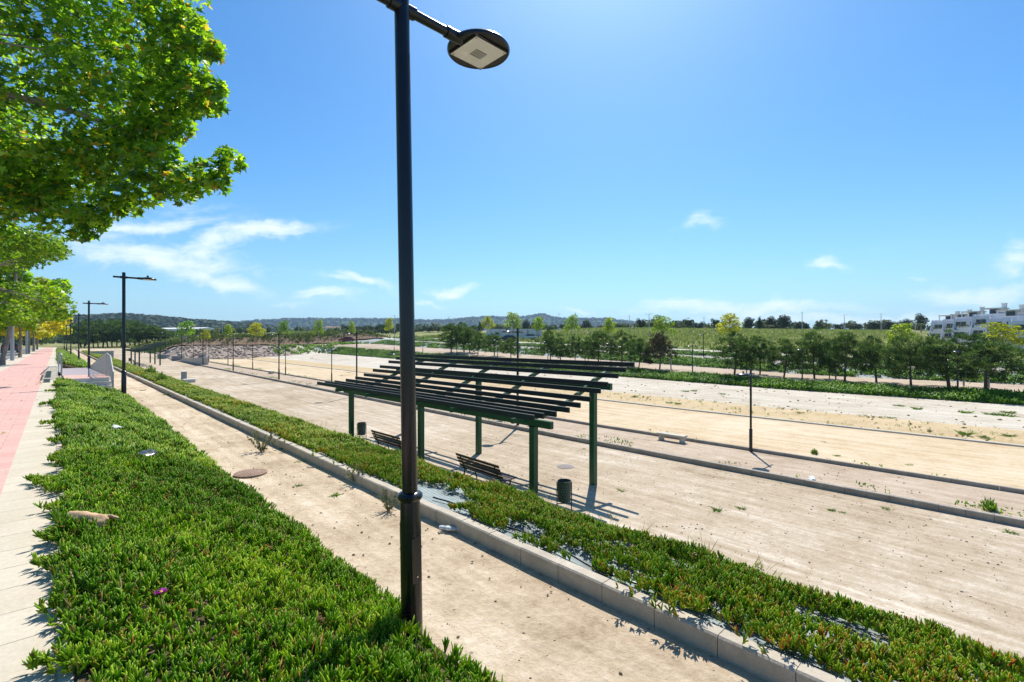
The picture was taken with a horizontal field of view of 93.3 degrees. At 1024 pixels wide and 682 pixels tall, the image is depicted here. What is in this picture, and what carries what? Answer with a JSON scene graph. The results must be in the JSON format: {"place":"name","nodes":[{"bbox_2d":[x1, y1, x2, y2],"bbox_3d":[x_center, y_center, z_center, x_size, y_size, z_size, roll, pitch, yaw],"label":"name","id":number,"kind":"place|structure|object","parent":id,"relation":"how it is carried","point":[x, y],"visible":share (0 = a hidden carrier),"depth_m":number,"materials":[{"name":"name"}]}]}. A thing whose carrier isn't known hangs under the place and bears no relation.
{"place":"outdoors","nodes":[
{"label":"outdoors","id":0,"kind":"place"},
{"bbox_2d":[0,348,42,371],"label":"pavement verge","id":1,"kind":"structure","parent":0,"point":[9,363],"depth_m":39.69,"materials":[{"name":"concrete"}]},
{"bbox_2d":[0,276,66,356],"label":"plane tree","id":2,"kind":"object","parent":1,"relation":"on","point":[42,280],"visible":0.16,"depth_m":47.72,"materials":[{"name":"green plant"}]},
{"bbox_2d":[0,227,72,364],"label":"plane tree","id":3,"kind":"object","parent":1,"relation":"on","point":[53,286],"visible":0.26,"depth_m":32.35,"materials":[{"name":"green plant"}]},
{"bbox_2d":[0,323,72,350],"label":"plane tree","id":4,"kind":"object","parent":1,"relation":"on","point":[37,334],"visible":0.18,"depth_m":76.11,"materials":[{"name":"yellow plant"}]},
{"bbox_2d":[0,299,73,352],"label":"plane tree","id":5,"kind":"object","parent":1,"relation":"on","point":[59,324],"visible":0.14,"depth_m":63.83,"materials":[{"name":"yellow plant"}]},
{"bbox_2d":[0,184,78,327],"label":"plane tree","id":6,"kind":"object","parent":1,"relation":"on","point":[40,250],"visible":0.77,"depth_m":18.37,"materials":[{"name":"green plant"}]},
{"bbox_2d":[0,0,249,244],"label":"plane tree","id":7,"kind":"object","parent":1,"relation":"on","point":[139,145],"visible":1,"depth_m":6.04,"materials":[{"name":"green plant"}]},
{"bbox_2d":[0,347,53,494],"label":"pavement","id":8,"kind":"structure","parent":0,"point":[17,390],"depth_m":13.46,"materials":[{"name":"pink tile"}]},
{"bbox_2d":[0,347,73,681],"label":"pavement edge","id":9,"kind":"object","parent":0,"point":[25,585],"visible":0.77,"depth_m":3.68,"materials":[{"name":"beige concrete"}]},
{"bbox_2d":[62,368,101,375],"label":"ramp","id":10,"kind":"structure","parent":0,"point":[75,371],"depth_m":27.14,"materials":[{"name":"grey concrete"}]},
{"bbox_2d":[167,346,299,358],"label":"stone bank","id":11,"kind":"structure","parent":0,"point":[173,353],"depth_m":104.01,"materials":[{"name":"grey stone"}]},
{"bbox_2d":[175,345,287,358],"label":"stone rubble","id":12,"kind":"object","parent":11,"relation":"on","point":[220,351],"visible":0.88,"depth_m":103.95,"materials":[{"name":"grey stone"}]},
{"bbox_2d":[268,341,368,354],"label":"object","id":13,"kind":"object","parent":11,"relation":"on","point":[329,346],"visible":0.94,"depth_m":116.03,"materials":[{"name":"green plant"}]},
{"bbox_2d":[22,348,505,681],"bbox_3d":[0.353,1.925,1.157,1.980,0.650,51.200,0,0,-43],"label":"planted slope","id":14,"kind":"structure","parent":0,"point":[83,677],"depth_m":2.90,"materials":[{"name":"green plant"}]},
{"bbox_2d":[62,511,118,527],"bbox_3d":[-3.503,1.470,4.022,0.342,0.095,0.166,8,10,-3],"label":"cardboard piece","id":15,"kind":"object","parent":14,"relation":"on","point":[100,519],"visible":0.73,"depth_m":4.00,"materials":[{"name":"beige cardboard"}]},
{"bbox_2d":[113,272,156,393],"bbox_3d":[-14.253,-0.072,18.309,1.317,4.985,0.524,0,0,-43],"label":"lamp post","id":16,"kind":"object","parent":14,"relation":"on","point":[124,277],"visible":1,"depth_m":18.04,"materials":[{"name":"black metal"}]},
{"bbox_2d":[376,0,509,640],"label":"lamp post","id":17,"kind":"object","parent":14,"relation":"on","point":[477,48],"visible":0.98,"depth_m":3.52,"materials":[{"name":"black metal"}]},
{"bbox_2d":[68,349,766,681],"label":"sand path","id":18,"kind":"structure","parent":0,"point":[591,643],"depth_m":4.37,"materials":[{"name":"beige sand"}]},
{"bbox_2d":[233,468,267,478],"bbox_3d":[-4.426,2.252,8.192,0.510,0.072,0.510,0,0,-43],"label":"manhole cover","id":19,"kind":"object","parent":18,"relation":"on","point":[251,473],"visible":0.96,"depth_m":8.11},
{"bbox_2d":[247,430,278,451],"bbox_3d":[-5.058,2.041,9.836,0.601,0.481,0.575,0,0,41],"label":"kerb weed","id":20,"kind":"object","parent":18,"relation":"on","point":[263,446],"visible":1,"depth_m":9.84,"materials":[{"name":"green plant"}]},
{"bbox_2d":[376,488,397,511],"bbox_3d":[-1.619,2.112,6.379,0.329,0.321,0.343,0,0,-16],"label":"kerb weed","id":21,"kind":"object","parent":18,"relation":"on","point":[386,504],"visible":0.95,"depth_m":6.38,"materials":[{"name":"green plant"}]},
{"bbox_2d":[77,350,846,681],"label":"kerb","id":22,"kind":"structure","parent":18,"relation":"on","point":[731,648],"depth_m":4.22,"materials":[{"name":"concrete"}]},
{"bbox_2d":[268,316,633,330],"bbox_3d":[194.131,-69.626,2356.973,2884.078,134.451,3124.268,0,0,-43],"label":"hills","id":23,"kind":"structure","parent":0,"point":[374,323],"depth_m":2295.07,"materials":[{"name":"green plant"}]},
{"bbox_2d":[238,313,847,330],"bbox_3d":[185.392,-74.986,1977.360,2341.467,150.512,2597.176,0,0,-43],"label":"hill woodland","id":24,"kind":"object","parent":23,"relation":"on","point":[468,320],"visible":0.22,"depth_m":2322.44,"materials":[{"name":"green plant"}]},
{"bbox_2d":[0,328,1023,663],"bbox_3d":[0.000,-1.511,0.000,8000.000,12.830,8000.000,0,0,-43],"label":"ground","id":25,"kind":"structure","parent":0,"point":[680,346],"depth_m":159.81,"materials":[{"name":"green plant"}]},
{"bbox_2d":[57,321,98,347],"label":"pine tree","id":26,"kind":"object","parent":25,"relation":"on","point":[74,338],"visible":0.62,"depth_m":138.86,"materials":[{"name":"green plant"}]},
{"bbox_2d":[62,374,111,387],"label":"staircase","id":27,"kind":"structure","parent":25,"relation":"on","point":[101,380],"depth_m":21.00,"materials":[{"name":"concrete"}]},
{"bbox_2d":[106,353,113,387],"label":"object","id":28,"kind":"object","parent":27,"relation":"on","point":[109,370],"visible":0.93,"depth_m":21.15,"materials":[{"name":"white concrete"}]},
{"bbox_2d":[80,318,117,347],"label":"pine tree","id":29,"kind":"object","parent":25,"relation":"on","point":[102,330],"visible":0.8,"depth_m":143.22,"materials":[{"name":"green plant"}]},
{"bbox_2d":[106,321,138,347],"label":"pine tree","id":30,"kind":"object","parent":25,"relation":"on","point":[116,328],"visible":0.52,"depth_m":142.77,"materials":[{"name":"green plant"}]},
{"bbox_2d":[119,322,156,344],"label":"pine tree","id":31,"kind":"object","parent":25,"relation":"on","point":[134,331],"visible":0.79,"depth_m":142.98,"materials":[{"name":"green plant"}]},
{"bbox_2d":[136,325,166,340],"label":"pine tree","id":32,"kind":"object","parent":25,"relation":"on","point":[150,330],"visible":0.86,"depth_m":145.53,"materials":[{"name":"green plant"}]},
{"bbox_2d":[129,330,388,352],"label":"scrub","id":33,"kind":"object","parent":25,"relation":"on","point":[298,336],"visible":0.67,"depth_m":127.53,"materials":[{"name":"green plant"}]},
{"bbox_2d":[161,333,385,350],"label":"hedge","id":34,"kind":"object","parent":25,"relation":"on","point":[260,340],"visible":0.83,"depth_m":124.62,"materials":[{"name":"green plant"}]},
{"bbox_2d":[142,330,627,343],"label":"meadow grass","id":35,"kind":"structure","parent":25,"relation":"on","point":[565,337],"depth_m":135.65,"materials":[{"name":"green plant"}]},
{"bbox_2d":[0,318,930,345],"bbox_3d":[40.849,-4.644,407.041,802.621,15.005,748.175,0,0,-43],"label":"woodland","id":36,"kind":"object","parent":25,"relation":"on","point":[686,323],"visible":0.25,"depth_m":231.68,"materials":[{"name":"green plant"}]},
{"bbox_2d":[503,312,521,328],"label":"young plane tree","id":37,"kind":"object","parent":25,"relation":"on","point":[511,316],"visible":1,"depth_m":121.87,"materials":[{"name":"green plant"}]},
{"bbox_2d":[486,329,541,337],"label":"boundary wall","id":38,"kind":"structure","parent":25,"relation":"on","point":[531,331],"depth_m":129.81,"materials":[{"name":"concrete"}]},
{"bbox_2d":[562,314,579,337],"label":"young plane tree","id":39,"kind":"object","parent":25,"relation":"on","point":[566,327],"visible":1,"depth_m":105.51,"materials":[{"name":"green plant"}]},
{"bbox_2d":[156,353,1023,527],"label":"path kerb","id":40,"kind":"structure","parent":25,"relation":"on","point":[991,517],"depth_m":15.29,"materials":[{"name":"grey concrete"}]},
{"bbox_2d":[172,346,1023,493],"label":"field kerb","id":41,"kind":"structure","parent":25,"relation":"on","point":[944,479],"depth_m":16.82,"materials":[{"name":"grey concrete"}]},
{"bbox_2d":[244,358,1023,446],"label":"field edging","id":42,"kind":"object","parent":25,"relation":"on","point":[961,439],"visible":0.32,"depth_m":25.40,"materials":[{"name":"stone"}]},
{"bbox_2d":[649,314,676,345],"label":"young plane tree","id":43,"kind":"object","parent":25,"relation":"on","point":[660,326],"visible":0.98,"depth_m":87.38,"materials":[{"name":"green plant"}]},
{"bbox_2d":[327,337,1023,404],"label":"ground cover","id":44,"kind":"object","parent":25,"relation":"on","point":[987,395],"visible":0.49,"depth_m":46.80,"materials":[{"name":"green plant"}]},
{"bbox_2d":[715,313,742,345],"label":"young plane tree","id":45,"kind":"object","parent":25,"relation":"on","point":[729,319],"visible":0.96,"depth_m":78.83,"materials":[{"name":"green plant"}]},
{"bbox_2d":[542,327,1023,358],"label":"field grass","id":46,"kind":"structure","parent":25,"relation":"on","point":[683,336],"depth_m":119.27,"materials":[{"name":"green plant"}]},
{"bbox_2d":[774,314,794,328],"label":"evergreen tree","id":47,"kind":"object","parent":25,"relation":"on","point":[785,323],"visible":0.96,"depth_m":184.55,"materials":[{"name":"plant"}]},
{"bbox_2d":[885,322,919,344],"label":"young plane tree","id":48,"kind":"object","parent":25,"relation":"on","point":[902,327],"visible":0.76,"depth_m":61.83,"materials":[{"name":"green plant"}]},
{"bbox_2d":[928,311,959,337],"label":"apartment block","id":49,"kind":"structure","parent":25,"relation":"on","point":[936,326],"depth_m":157.62,"materials":[{"name":"white paint"}]},
{"bbox_2d":[940,309,971,340],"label":"apartment block","id":50,"kind":"structure","parent":25,"relation":"on","point":[947,324],"depth_m":147.91,"materials":[{"name":"white concrete"}]},
{"bbox_2d":[951,307,986,346],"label":"apartment block","id":51,"kind":"structure","parent":25,"relation":"on","point":[961,324],"depth_m":138.73,"materials":[{"name":"white concrete"}]},
{"bbox_2d":[966,303,1009,347],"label":"apartment block","id":52,"kind":"structure","parent":25,"relation":"on","point":[977,320],"depth_m":129.53,"materials":[{"name":"white concrete"}]},
{"bbox_2d":[979,322,1023,351],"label":"young plane tree","id":53,"kind":"object","parent":25,"relation":"on","point":[1003,328],"visible":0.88,"depth_m":54.33,"materials":[{"name":"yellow plant"}]},
{"bbox_2d":[984,304,1023,349],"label":"apartment block","id":54,"kind":"structure","parent":25,"relation":"on","point":[1012,314],"depth_m":120.85,"materials":[{"name":"white concrete"}]},
{"bbox_2d":[1007,312,1023,350],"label":"apartment block","id":55,"kind":"structure","parent":25,"relation":"on","point":[1018,321],"depth_m":110.98,"materials":[{"name":"white concrete"}]},
{"bbox_2d":[0,0,1023,329],"label":"sky","id":56,"kind":"structure","parent":0,"point":[861,161],"materials":[{"name":"blue"}]},
{"bbox_2d":[81,350,1023,681],"bbox_3d":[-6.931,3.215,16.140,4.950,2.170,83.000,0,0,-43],"label":"planted bank","id":57,"kind":"structure","parent":0,"point":[438,491],"depth_m":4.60,"materials":[{"name":"green plant"}]},
{"bbox_2d":[272,428,1000,681],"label":"withered leaves","id":58,"kind":"object","parent":57,"relation":"on","point":[712,578],"visible":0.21,"depth_m":4.00,"materials":[{"name":"brown plant"}]},
{"bbox_2d":[432,497,902,681],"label":"irrigation hose","id":59,"kind":"object","parent":57,"relation":"on","point":[610,574],"visible":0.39,"depth_m":4.54,"materials":[{"name":"black paint"}]},
{"bbox_2d":[104,348,1023,659],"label":"wide sand path","id":60,"kind":"structure","parent":0,"point":[658,492],"depth_m":11.78,"materials":[{"name":"beige sand"}]},
{"bbox_2d":[126,342,168,365],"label":"pergola","id":61,"kind":"object","parent":60,"relation":"on","point":[154,346],"visible":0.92,"depth_m":77.29,"materials":[{"name":"green metal"}]},
{"bbox_2d":[371,430,400,448],"bbox_3d":[-4.464,3.853,18.121,0.718,0.880,2.050,0,0,-44],"label":"park bench","id":62,"kind":"object","parent":60,"relation":"on","point":[390,441],"visible":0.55,"depth_m":17.97,"materials":[{"name":"wood"}]},
{"bbox_2d":[317,354,634,494],"bbox_3d":[-2.429,2.624,18.019,4.440,3.949,13.333,0,0,-43],"label":"pergola","id":63,"kind":"object","parent":60,"relation":"on","point":[480,405],"visible":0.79,"depth_m":15.72,"materials":[{"name":"green metal"}]},
{"bbox_2d":[455,453,516,485],"bbox_3d":[-0.794,3.866,14.299,0.718,0.880,2.050,0,0,-41],"label":"park bench","id":64,"kind":"object","parent":60,"relation":"on","point":[493,471],"visible":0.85,"depth_m":14.02,"materials":[{"name":"black metal"}]},
{"bbox_2d":[280,409,777,568],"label":"dry stalks","id":65,"kind":"object","parent":60,"relation":"on","point":[584,507],"visible":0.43,"depth_m":11.62,"materials":[{"name":"beige plant"}]},
{"bbox_2d":[556,478,571,511],"bbox_3d":[1.308,3.943,12.107,0.343,0.907,0.345,0,0,33],"label":"litter bin","id":66,"kind":"object","parent":60,"relation":"on","point":[563,491],"visible":1,"depth_m":12.00,"materials":[{"name":"metal"}]},
{"bbox_2d":[142,400,1020,678],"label":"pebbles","id":67,"kind":"object","parent":60,"relation":"on","point":[620,672],"visible":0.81,"depth_m":7.91,"materials":[{"name":"beige stone"}]},
{"bbox_2d":[425,419,1022,628],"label":"loose stones","id":68,"kind":"object","parent":60,"relation":"on","point":[781,508],"visible":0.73,"depth_m":12.18,"materials":[{"name":"beige stone"}]},
{"bbox_2d":[156,347,1023,518],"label":"gravel path","id":69,"kind":"structure","parent":0,"point":[940,492],"depth_m":15.93,"materials":[{"name":"beige gravel"}]},
{"bbox_2d":[656,431,686,443],"bbox_3d":[6.685,4.056,20.246,0.360,0.340,1.220,0,0,-43],"label":"stone bench","id":70,"kind":"object","parent":69,"relation":"on","point":[681,437],"visible":0.98,"depth_m":20.11,"materials":[{"name":"stone"}]},
{"bbox_2d":[735,369,754,451],"bbox_3d":[8.820,2.732,18.136,1.317,3.335,0.524,0,0,-43],"label":"lamp post","id":71,"kind":"object","parent":69,"relation":"on","point":[750,429],"visible":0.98,"depth_m":18.33,"materials":[{"name":"black metal"}]},
{"bbox_2d":[174,345,1023,489],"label":"sand field","id":72,"kind":"structure","parent":0,"point":[996,464],"depth_m":21.33,"materials":[{"name":"beige sand"}]},
{"bbox_2d":[176,320,195,345],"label":"young plane tree","id":73,"kind":"object","parent":72,"relation":"on","point":[185,329],"visible":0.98,"depth_m":107.67,"materials":[{"name":"green plant"}]},
{"bbox_2d":[211,361,1023,516],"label":"kerb ground cover","id":74,"kind":"object","parent":72,"relation":"on","point":[989,506],"visible":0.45,"depth_m":15.77,"materials":[{"name":"green plant"}]},
{"bbox_2d":[465,389,1015,654],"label":"dry weeds","id":75,"kind":"object","parent":72,"relation":"on","point":[757,564],"visible":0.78,"depth_m":23.82,"materials":[{"name":"beige plant"}]},
{"bbox_2d":[223,344,1023,444],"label":"crumbled earth","id":76,"kind":"structure","parent":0,"point":[856,421],"depth_m":27.66,"materials":[{"name":"beige soil"}]},
{"bbox_2d":[431,366,1023,440],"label":"earth lumps","id":77,"kind":"object","parent":76,"relation":"on","point":[828,403],"visible":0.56,"depth_m":30.16,"materials":[{"name":"beige soil"}]},
{"bbox_2d":[237,344,1023,430],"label":"pale earth field","id":78,"kind":"structure","parent":0,"point":[943,411],"depth_m":34.73,"materials":[{"name":"beige soil"}]},
{"bbox_2d":[295,344,1023,405],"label":"bank","id":79,"kind":"structure","parent":0,"point":[319,348],"depth_m":42.85,"materials":[{"name":"plant"}]},
{"bbox_2d":[302,337,1023,392],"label":"path","id":80,"kind":"structure","parent":0,"point":[903,382],"depth_m":53.27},
{"bbox_2d":[437,322,465,352],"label":"pine tree","id":81,"kind":"object","parent":80,"relation":"on","point":[453,335],"visible":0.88,"depth_m":84.72,"materials":[{"name":"green plant"}]},
{"bbox_2d":[444,322,483,351],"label":"pine tree","id":82,"kind":"object","parent":80,"relation":"on","point":[458,326],"visible":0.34,"depth_m":87.01,"materials":[{"name":"green plant"}]},
{"bbox_2d":[456,326,480,352],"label":"pine tree","id":83,"kind":"object","parent":80,"relation":"on","point":[469,333],"visible":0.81,"depth_m":83.19,"materials":[{"name":"green plant"}]},
{"bbox_2d":[467,333,486,354],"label":"pine tree","id":84,"kind":"object","parent":80,"relation":"on","point":[477,341],"visible":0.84,"depth_m":79.04,"materials":[{"name":"green plant"}]},
{"bbox_2d":[480,331,504,355],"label":"pine tree","id":85,"kind":"object","parent":80,"relation":"on","point":[492,339],"visible":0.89,"depth_m":76.93,"materials":[{"name":"green plant"}]},
{"bbox_2d":[496,338,521,357],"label":"pine tree","id":86,"kind":"object","parent":80,"relation":"on","point":[512,343],"visible":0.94,"depth_m":72.69,"materials":[{"name":"green plant"}]},
{"bbox_2d":[534,329,565,358],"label":"pine tree","id":87,"kind":"object","parent":80,"relation":"on","point":[551,340],"visible":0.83,"depth_m":67.38,"materials":[{"name":"green plant"}]},
{"bbox_2d":[547,341,569,359],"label":"pine tree","id":88,"kind":"object","parent":80,"relation":"on","point":[559,351],"visible":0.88,"depth_m":65.54,"materials":[{"name":"green plant"}]},
{"bbox_2d":[564,334,582,358],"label":"pine tree","id":89,"kind":"object","parent":80,"relation":"on","point":[574,343],"visible":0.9,"depth_m":65.12,"materials":[{"name":"green plant"}]},
{"bbox_2d":[579,329,613,360],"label":"pine tree","id":90,"kind":"object","parent":80,"relation":"on","point":[592,344],"visible":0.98,"depth_m":61.45,"materials":[{"name":"green plant"}]},
{"bbox_2d":[604,330,637,361],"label":"pine tree","id":91,"kind":"object","parent":80,"relation":"on","point":[621,351],"visible":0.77,"depth_m":59.33,"materials":[{"name":"green plant"}]},
{"bbox_2d":[627,337,651,367],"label":"pine tree","id":92,"kind":"object","parent":80,"relation":"on","point":[639,349],"visible":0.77,"depth_m":57.00,"materials":[{"name":"green plant"}]},
{"bbox_2d":[641,330,678,368],"bbox_3d":[17.149,1.002,56.012,4.404,4.752,4.058,0,0,-38],"label":"pine tree","id":93,"kind":"object","parent":80,"relation":"on","point":[658,340],"visible":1,"depth_m":55.55,"materials":[{"name":"green plant"}]},
{"bbox_2d":[709,330,766,374],"bbox_3d":[22.862,1.196,49.158,4.692,4.924,5.270,0,0,-34],"label":"pine tree","id":94,"kind":"object","parent":80,"relation":"on","point":[739,344],"visible":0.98,"depth_m":48.56,"materials":[{"name":"green plant"}]},
{"bbox_2d":[745,335,775,374],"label":"pine tree","id":95,"kind":"object","parent":80,"relation":"on","point":[764,347],"visible":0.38,"depth_m":49.55,"materials":[{"name":"green plant"}]},
{"bbox_2d":[765,337,806,377],"bbox_3d":[26.764,1.669,47.138,4.671,4.106,3.604,0,0,-35],"label":"pine tree","id":96,"kind":"object","parent":80,"relation":"on","point":[787,347],"visible":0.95,"depth_m":47.01,"materials":[{"name":"green plant"}]},
{"bbox_2d":[792,324,837,378],"bbox_3d":[29.264,1.085,46.521,4.296,5.381,4.786,0,0,21],"label":"pine tree","id":97,"kind":"object","parent":80,"relation":"on","point":[812,346],"visible":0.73,"depth_m":45.91,"materials":[{"name":"green plant"}]},
{"bbox_2d":[815,331,873,380],"bbox_3d":[29.962,1.389,43.440,4.833,4.830,4.433,0,0,32],"label":"pine tree","id":98,"kind":"object","parent":80,"relation":"on","point":[837,344],"visible":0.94,"depth_m":42.99,"materials":[{"name":"green plant"}]},
{"bbox_2d":[844,335,904,382],"bbox_3d":[31.913,1.592,42.621,4.671,4.350,4.533,0,0,4],"label":"pine tree","id":99,"kind":"object","parent":80,"relation":"on","point":[875,358],"visible":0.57,"depth_m":42.31,"materials":[{"name":"green plant"}]},
{"bbox_2d":[874,335,947,385],"bbox_3d":[32.031,1.653,38.948,4.709,4.379,3.634,0,0,36],"label":"pine tree","id":100,"kind":"object","parent":80,"relation":"on","point":[903,353],"visible":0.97,"depth_m":38.68,"materials":[{"name":"green plant"}]},
{"bbox_2d":[907,327,999,386],"bbox_3d":[34.624,1.304,38.484,6.243,5.004,5.604,0,0,32],"label":"pine tree","id":101,"kind":"object","parent":80,"relation":"on","point":[946,351],"visible":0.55,"depth_m":37.75,"materials":[{"name":"green plant"}]},
{"bbox_2d":[938,332,1023,388],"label":"pine tree","id":102,"kind":"object","parent":80,"relation":"on","point":[999,355],"visible":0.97,"depth_m":34.91,"materials":[{"name":"green plant"}]},
{"bbox_2d":[355,339,1008,370],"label":"path","id":103,"kind":"structure","parent":0,"point":[625,352],"depth_m":68.05,"materials":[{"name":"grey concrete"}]},
{"bbox_2d":[343,341,1023,384],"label":"slope","id":104,"kind":"structure","parent":0,"point":[860,375],"depth_m":53.05,"materials":[{"name":"plant"}]},
{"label":"slope foot","id":105,"kind":"structure","parent":0,"visible":0},
{"bbox_2d":[83,301,107,368],"bbox_3d":[-28.144,-0.216,32.700,1.317,4.985,0.524,0,0,-43],"label":"lamp post","id":106,"kind":"object","parent":105,"relation":"on","point":[88,356],"visible":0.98,"depth_m":32.43,"materials":[{"name":"metal"}]},
{"bbox_2d":[90,353,105,374],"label":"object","id":107,"kind":"object","parent":105,"relation":"on","point":[99,365],"visible":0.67,"depth_m":25.50,"materials":[{"name":"grey paint"}]},
{"bbox_3d":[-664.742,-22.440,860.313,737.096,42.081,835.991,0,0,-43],"label":"hill","id":108,"kind":"structure","parent":0,"visible":0},
{"bbox_2d":[45,312,284,337],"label":"hill woodland","id":109,"kind":"object","parent":108,"relation":"on","point":[164,321],"visible":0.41,"depth_m":818.12,"materials":[{"name":"green plant"}]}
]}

